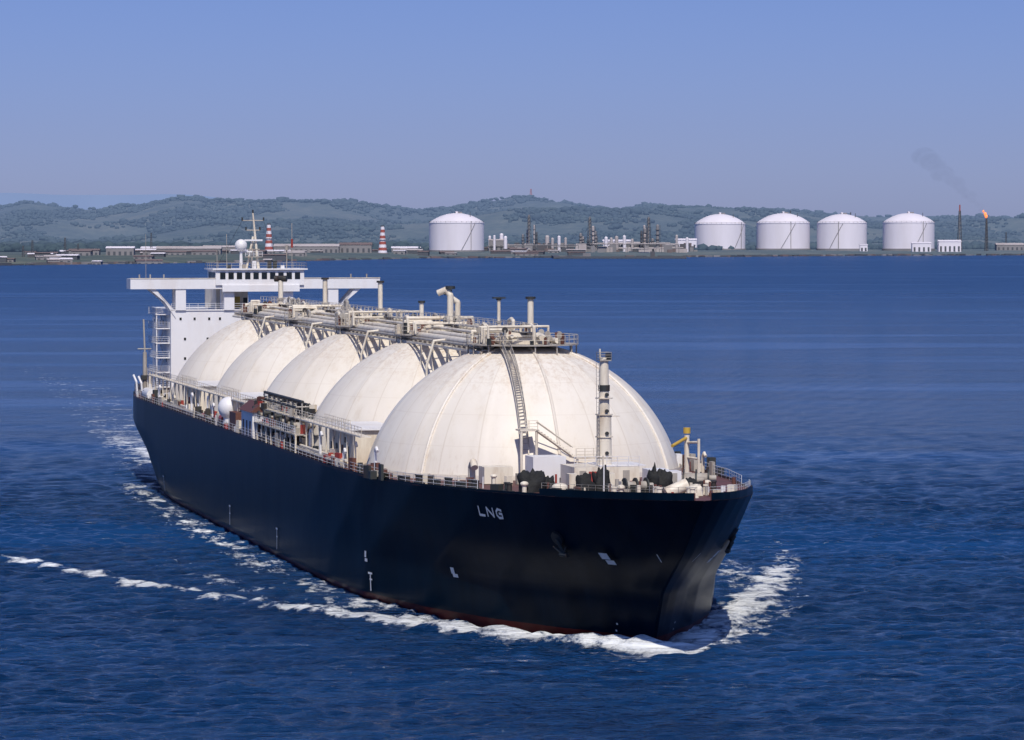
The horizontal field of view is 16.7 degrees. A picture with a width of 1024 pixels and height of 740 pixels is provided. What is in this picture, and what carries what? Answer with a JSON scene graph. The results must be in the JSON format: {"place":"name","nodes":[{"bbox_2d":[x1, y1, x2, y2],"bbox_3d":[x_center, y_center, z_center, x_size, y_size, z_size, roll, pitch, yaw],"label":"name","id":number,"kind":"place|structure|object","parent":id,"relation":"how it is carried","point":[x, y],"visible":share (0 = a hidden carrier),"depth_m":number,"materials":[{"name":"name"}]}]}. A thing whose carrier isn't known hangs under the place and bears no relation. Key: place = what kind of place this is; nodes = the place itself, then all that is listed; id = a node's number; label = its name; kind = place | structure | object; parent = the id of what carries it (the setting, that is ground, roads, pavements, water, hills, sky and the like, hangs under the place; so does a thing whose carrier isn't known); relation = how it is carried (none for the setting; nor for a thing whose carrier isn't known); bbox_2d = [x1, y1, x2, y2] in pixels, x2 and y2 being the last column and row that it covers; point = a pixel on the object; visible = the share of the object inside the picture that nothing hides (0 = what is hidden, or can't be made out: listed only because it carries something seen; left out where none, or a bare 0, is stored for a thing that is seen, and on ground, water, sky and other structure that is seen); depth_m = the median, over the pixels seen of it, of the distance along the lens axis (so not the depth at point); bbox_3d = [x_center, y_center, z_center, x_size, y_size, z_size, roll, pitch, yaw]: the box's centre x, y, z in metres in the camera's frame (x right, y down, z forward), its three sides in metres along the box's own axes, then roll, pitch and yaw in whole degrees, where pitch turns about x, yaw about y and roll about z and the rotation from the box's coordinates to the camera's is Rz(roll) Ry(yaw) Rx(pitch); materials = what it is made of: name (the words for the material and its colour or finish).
{"place":"outdoors","nodes":[
{"label":"outdoors","id":0,"kind":"place"},
{"bbox_2d":[0,193,225,209],"bbox_3d":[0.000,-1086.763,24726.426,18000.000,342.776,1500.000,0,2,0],"label":"distant mountain","id":1,"kind":"structure","parent":0,"point":[85,202],"depth_m":23972.34,"materials":[{"name":"blue"}]},
{"bbox_2d":[0,255,1023,739],"bbox_3d":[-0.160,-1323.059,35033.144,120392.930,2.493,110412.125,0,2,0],"label":"water","id":2,"kind":"structure","parent":0,"point":[858,421],"depth_m":507.87,"materials":[{"name":"blue liquid"}]},
{"bbox_2d":[127,210,752,640],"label":"lng carrier ship","id":3,"kind":"object","parent":2,"relation":"on","point":[455,464],"visible":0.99,"depth_m":435.65,"materials":[{"name":"paint"}]},
{"bbox_2d":[551,251,686,258],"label":"jetty","id":4,"kind":"object","parent":2,"relation":"in","point":[589,256],"visible":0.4,"depth_m":6286.89,"materials":[{"name":"concrete"}]},
{"bbox_2d":[0,197,1023,264],"bbox_3d":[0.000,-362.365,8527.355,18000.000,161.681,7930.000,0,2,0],"label":"land and hills","id":5,"kind":"structure","parent":0,"point":[496,224],"depth_m":9236.30,"materials":[{"name":"green plant"}]},
{"bbox_2d":[0,256,6,261],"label":"warehouse","id":6,"kind":"structure","parent":5,"relation":"on","point":[3,259],"depth_m":5074.70,"materials":[{"name":"metal"}]},
{"bbox_2d":[6,258,15,261],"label":"warehouse","id":7,"kind":"structure","parent":5,"relation":"on","point":[11,259],"depth_m":5080.80,"materials":[{"name":"metal"}]},
{"bbox_2d":[27,253,53,256],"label":"warehouse","id":8,"kind":"structure","parent":5,"relation":"on","point":[31,254],"depth_m":5366.48,"materials":[{"name":"metal"}]},
{"bbox_2d":[34,252,50,255],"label":"warehouse","id":9,"kind":"structure","parent":5,"relation":"on","point":[41,253],"depth_m":5354.15,"materials":[{"name":"metal"}]},
{"bbox_2d":[34,256,60,259],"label":"warehouse","id":10,"kind":"structure","parent":5,"relation":"on","point":[40,257],"depth_m":5232.10,"materials":[{"name":"metal"}]},
{"bbox_2d":[46,258,59,261],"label":"warehouse","id":11,"kind":"structure","parent":5,"relation":"on","point":[52,259],"depth_m":5098.97,"materials":[{"name":"metal"}]},
{"bbox_2d":[59,258,72,261],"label":"warehouse","id":12,"kind":"structure","parent":5,"relation":"on","point":[65,260],"depth_m":5138.17,"materials":[{"name":"metal"}]},
{"bbox_2d":[56,254,79,259],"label":"warehouse","id":13,"kind":"structure","parent":5,"relation":"on","point":[75,256],"depth_m":5296.92,"materials":[{"name":"metal"}]},
{"bbox_2d":[71,250,92,255],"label":"warehouse","id":14,"kind":"structure","parent":5,"relation":"on","point":[85,252],"depth_m":5643.39,"materials":[{"name":"metal"}]},
{"bbox_2d":[69,249,100,254],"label":"warehouse","id":15,"kind":"structure","parent":5,"relation":"on","point":[96,251],"depth_m":5786.94,"materials":[{"name":"metal"}]},
{"bbox_2d":[92,260,102,264],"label":"warehouse","id":16,"kind":"structure","parent":5,"relation":"on","point":[97,262],"depth_m":5141.87,"materials":[{"name":"concrete"}]},
{"bbox_2d":[106,246,135,254],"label":"warehouse","id":17,"kind":"structure","parent":5,"relation":"on","point":[120,250],"depth_m":5685.83,"materials":[{"name":"metal"}]},
{"bbox_2d":[133,255,154,258],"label":"warehouse","id":18,"kind":"structure","parent":5,"relation":"on","point":[143,256],"depth_m":5461.70,"materials":[{"name":"metal"}]},
{"bbox_2d":[135,249,155,251],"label":"warehouse","id":19,"kind":"structure","parent":5,"relation":"on","point":[142,250],"depth_m":6107.65,"materials":[{"name":"metal"}]},
{"bbox_2d":[134,259,162,263],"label":"warehouse","id":20,"kind":"structure","parent":5,"relation":"on","point":[149,261],"depth_m":5264.96,"materials":[{"name":"concrete"}]},
{"bbox_2d":[141,246,155,248],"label":"warehouse","id":21,"kind":"structure","parent":5,"relation":"on","point":[154,247],"depth_m":6338.66,"materials":[{"name":"concrete"}]},
{"bbox_2d":[143,251,164,254],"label":"warehouse","id":22,"kind":"structure","parent":5,"relation":"on","point":[146,252],"depth_m":5738.63,"materials":[{"name":"metal"}]},
{"bbox_2d":[150,253,165,256],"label":"warehouse","id":23,"kind":"structure","parent":5,"relation":"on","point":[159,254],"depth_m":5606.22,"materials":[{"name":"metal"}]},
{"bbox_2d":[163,250,185,254],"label":"warehouse","id":24,"kind":"structure","parent":5,"relation":"on","point":[175,252],"depth_m":5787.51,"materials":[{"name":"metal"}]},
{"bbox_2d":[156,246,222,253],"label":"warehouse","id":25,"kind":"structure","parent":5,"relation":"on","point":[187,248],"depth_m":5981.61,"materials":[{"name":"concrete"}]},
{"bbox_2d":[191,250,217,254],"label":"warehouse","id":26,"kind":"structure","parent":5,"relation":"on","point":[204,252],"depth_m":5850.40,"materials":[{"name":"metal"}]},
{"bbox_2d":[203,245,235,251],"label":"warehouse","id":27,"kind":"structure","parent":5,"relation":"on","point":[230,247],"depth_m":6588.00,"materials":[{"name":"concrete"}]},
{"bbox_2d":[230,250,247,253],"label":"warehouse","id":28,"kind":"structure","parent":5,"relation":"on","point":[235,252],"depth_m":6125.43,"materials":[{"name":"metal"}]},
{"bbox_2d":[248,250,266,255],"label":"warehouse","id":29,"kind":"structure","parent":5,"relation":"on","point":[263,251],"depth_m":5859.63,"materials":[{"name":"metal"}]},
{"bbox_2d":[265,224,272,250],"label":"striped chimney","id":30,"kind":"object","parent":5,"relation":"on","point":[268,245],"visible":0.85,"depth_m":6440.66,"materials":[{"name":"white paint"}]},
{"bbox_2d":[259,254,285,260],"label":"warehouse","id":31,"kind":"structure","parent":5,"relation":"on","point":[280,257],"depth_m":5703.41,"materials":[{"name":"metal"}]},
{"bbox_2d":[270,250,283,252],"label":"warehouse","id":32,"kind":"structure","parent":5,"relation":"on","point":[278,251],"depth_m":6396.16,"materials":[{"name":"metal"}]},
{"bbox_2d":[284,251,304,256],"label":"warehouse","id":33,"kind":"structure","parent":5,"relation":"on","point":[295,253],"depth_m":5972.83,"materials":[{"name":"metal"}]},
{"bbox_2d":[284,250,306,255],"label":"warehouse","id":34,"kind":"structure","parent":5,"relation":"on","point":[305,253],"depth_m":6003.52,"materials":[{"name":"metal"}]},
{"bbox_2d":[274,244,339,252],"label":"warehouse","id":35,"kind":"structure","parent":5,"relation":"on","point":[330,248],"depth_m":6478.72,"materials":[{"name":"concrete"}]},
{"bbox_2d":[310,250,322,252],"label":"warehouse","id":36,"kind":"structure","parent":5,"relation":"on","point":[316,251],"depth_m":6394.73,"materials":[{"name":"metal"}]},
{"bbox_2d":[339,242,372,252],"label":"warehouse","id":37,"kind":"structure","parent":5,"relation":"on","point":[355,247],"depth_m":6531.23,"materials":[{"name":"concrete"}]},
{"bbox_2d":[378,225,388,253],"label":"striped chimney","id":38,"kind":"object","parent":5,"relation":"on","point":[382,249],"visible":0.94,"depth_m":6490.64,"materials":[{"name":"white paint"}]},
{"bbox_2d":[393,250,406,254],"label":"warehouse","id":39,"kind":"structure","parent":5,"relation":"on","point":[403,252],"depth_m":6514.18,"materials":[{"name":"metal"}]},
{"bbox_2d":[391,246,418,251],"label":"warehouse","id":40,"kind":"structure","parent":5,"relation":"on","point":[408,247],"depth_m":6687.80,"materials":[{"name":"concrete"}]},
{"bbox_2d":[407,249,422,253],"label":"warehouse","id":41,"kind":"structure","parent":5,"relation":"on","point":[411,251],"depth_m":6602.82,"materials":[{"name":"metal"}]},
{"bbox_2d":[417,251,429,255],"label":"warehouse","id":42,"kind":"structure","parent":5,"relation":"on","point":[423,253],"depth_m":6509.00,"materials":[{"name":"metal"}]},
{"bbox_2d":[439,251,453,253],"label":"warehouse","id":43,"kind":"structure","parent":5,"relation":"on","point":[442,252],"depth_m":6662.22,"materials":[{"name":"metal"}]},
{"bbox_2d":[428,211,484,251],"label":"storage tank","id":44,"kind":"object","parent":5,"relation":"on","point":[456,231],"visible":0.9,"depth_m":6949.46,"materials":[{"name":"white metal"}]},
{"bbox_2d":[488,239,503,250],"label":"warehouse","id":45,"kind":"structure","parent":5,"relation":"on","point":[499,242],"depth_m":7065.48,"materials":[{"name":"metal"}]},
{"bbox_2d":[490,250,512,253],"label":"warehouse","id":46,"kind":"structure","parent":5,"relation":"on","point":[500,251],"depth_m":6736.66,"materials":[{"name":"metal"}]},
{"bbox_2d":[0,195,1023,251],"bbox_3d":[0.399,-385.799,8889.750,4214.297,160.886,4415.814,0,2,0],"label":"distant trees","id":47,"kind":"object","parent":5,"relation":"on","point":[48,243],"visible":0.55,"depth_m":9429.06,"materials":[{"name":"green plant"}]},
{"bbox_2d":[0,253,1023,265],"bbox_3d":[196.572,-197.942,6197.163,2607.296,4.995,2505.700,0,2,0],"label":"rock revetment","id":48,"kind":"object","parent":5,"relation":"on","point":[121,262],"visible":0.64,"depth_m":6449.54,"materials":[{"name":"stone"}]},
{"bbox_2d":[510,248,526,250],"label":"warehouse","id":49,"kind":"structure","parent":5,"relation":"on","point":[519,249],"depth_m":6921.47,"materials":[{"name":"metal"}]},
{"bbox_2d":[511,251,526,253],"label":"warehouse","id":50,"kind":"structure","parent":5,"relation":"on","point":[512,252],"depth_m":6719.28,"materials":[{"name":"metal"}]},
{"bbox_2d":[514,252,538,255],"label":"warehouse","id":51,"kind":"structure","parent":5,"relation":"on","point":[528,254],"depth_m":6616.06,"materials":[{"name":"metal"}]},
{"bbox_2d":[526,251,544,254],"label":"warehouse","id":52,"kind":"structure","parent":5,"relation":"on","point":[541,252],"depth_m":6713.96,"materials":[{"name":"metal"}]},
{"bbox_2d":[548,250,559,252],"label":"warehouse","id":53,"kind":"structure","parent":5,"relation":"on","point":[553,251],"depth_m":6859.61,"materials":[{"name":"metal"}]},
{"bbox_2d":[566,249,585,252],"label":"warehouse","id":54,"kind":"structure","parent":5,"relation":"on","point":[575,250],"depth_m":6861.23,"materials":[{"name":"metal"}]},
{"bbox_2d":[568,252,584,254],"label":"warehouse","id":55,"kind":"structure","parent":5,"relation":"on","point":[575,253],"depth_m":6693.36,"materials":[{"name":"metal"}]},
{"bbox_2d":[487,215,697,252],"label":"refinery","id":56,"kind":"structure","parent":5,"relation":"on","point":[642,246],"depth_m":7063.98,"materials":[{"name":"metal"}]},
{"bbox_2d":[602,240,630,246],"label":"warehouse","id":57,"kind":"structure","parent":5,"relation":"on","point":[618,241],"depth_m":7283.34,"materials":[{"name":"white paint"}]},
{"bbox_2d":[678,238,696,247],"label":"warehouse","id":58,"kind":"structure","parent":5,"relation":"on","point":[693,241],"depth_m":7483.13,"materials":[{"name":"white paint"}]},
{"bbox_2d":[695,212,745,249],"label":"storage tank","id":59,"kind":"object","parent":5,"relation":"on","point":[724,230],"visible":0.88,"depth_m":7548.90,"materials":[{"name":"white metal"}]},
{"bbox_2d":[756,212,810,249],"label":"storage tank","id":60,"kind":"object","parent":5,"relation":"on","point":[784,231],"visible":0.93,"depth_m":7566.50,"materials":[{"name":"white metal"}]},
{"bbox_2d":[816,212,866,250],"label":"storage tank","id":61,"kind":"object","parent":5,"relation":"on","point":[841,231],"visible":0.92,"depth_m":7549.10,"materials":[{"name":"white metal"}]},
{"bbox_2d":[859,244,867,250],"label":"warehouse","id":62,"kind":"structure","parent":5,"relation":"on","point":[863,247],"depth_m":7469.54,"materials":[{"name":"white paint"}]},
{"bbox_2d":[882,211,934,250],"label":"storage tank","id":63,"kind":"object","parent":5,"relation":"on","point":[902,232],"visible":0.92,"depth_m":7548.98,"materials":[{"name":"white metal"}]},
{"bbox_2d":[911,242,930,251],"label":"warehouse","id":64,"kind":"structure","parent":5,"relation":"on","point":[920,246],"depth_m":7465.47,"materials":[{"name":"white paint"}]},
{"bbox_2d":[937,240,961,251],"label":"warehouse","id":65,"kind":"structure","parent":5,"relation":"on","point":[948,245],"depth_m":7482.45,"materials":[{"name":"white paint"}]},
{"bbox_2d":[957,205,987,250],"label":"flare stack","id":66,"kind":"object","parent":5,"relation":"on","point":[986,228],"visible":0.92,"depth_m":7591.86,"materials":[{"name":"metal"}]},
{"bbox_2d":[994,243,1023,250],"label":"warehouse","id":67,"kind":"structure","parent":5,"relation":"on","point":[1009,246],"depth_m":7680.43,"materials":[{"name":"concrete"}]},
{"bbox_2d":[0,0,1023,217],"label":"sky","id":68,"kind":"structure","parent":0,"point":[871,108],"materials":[{"name":"blue"}]}
]}

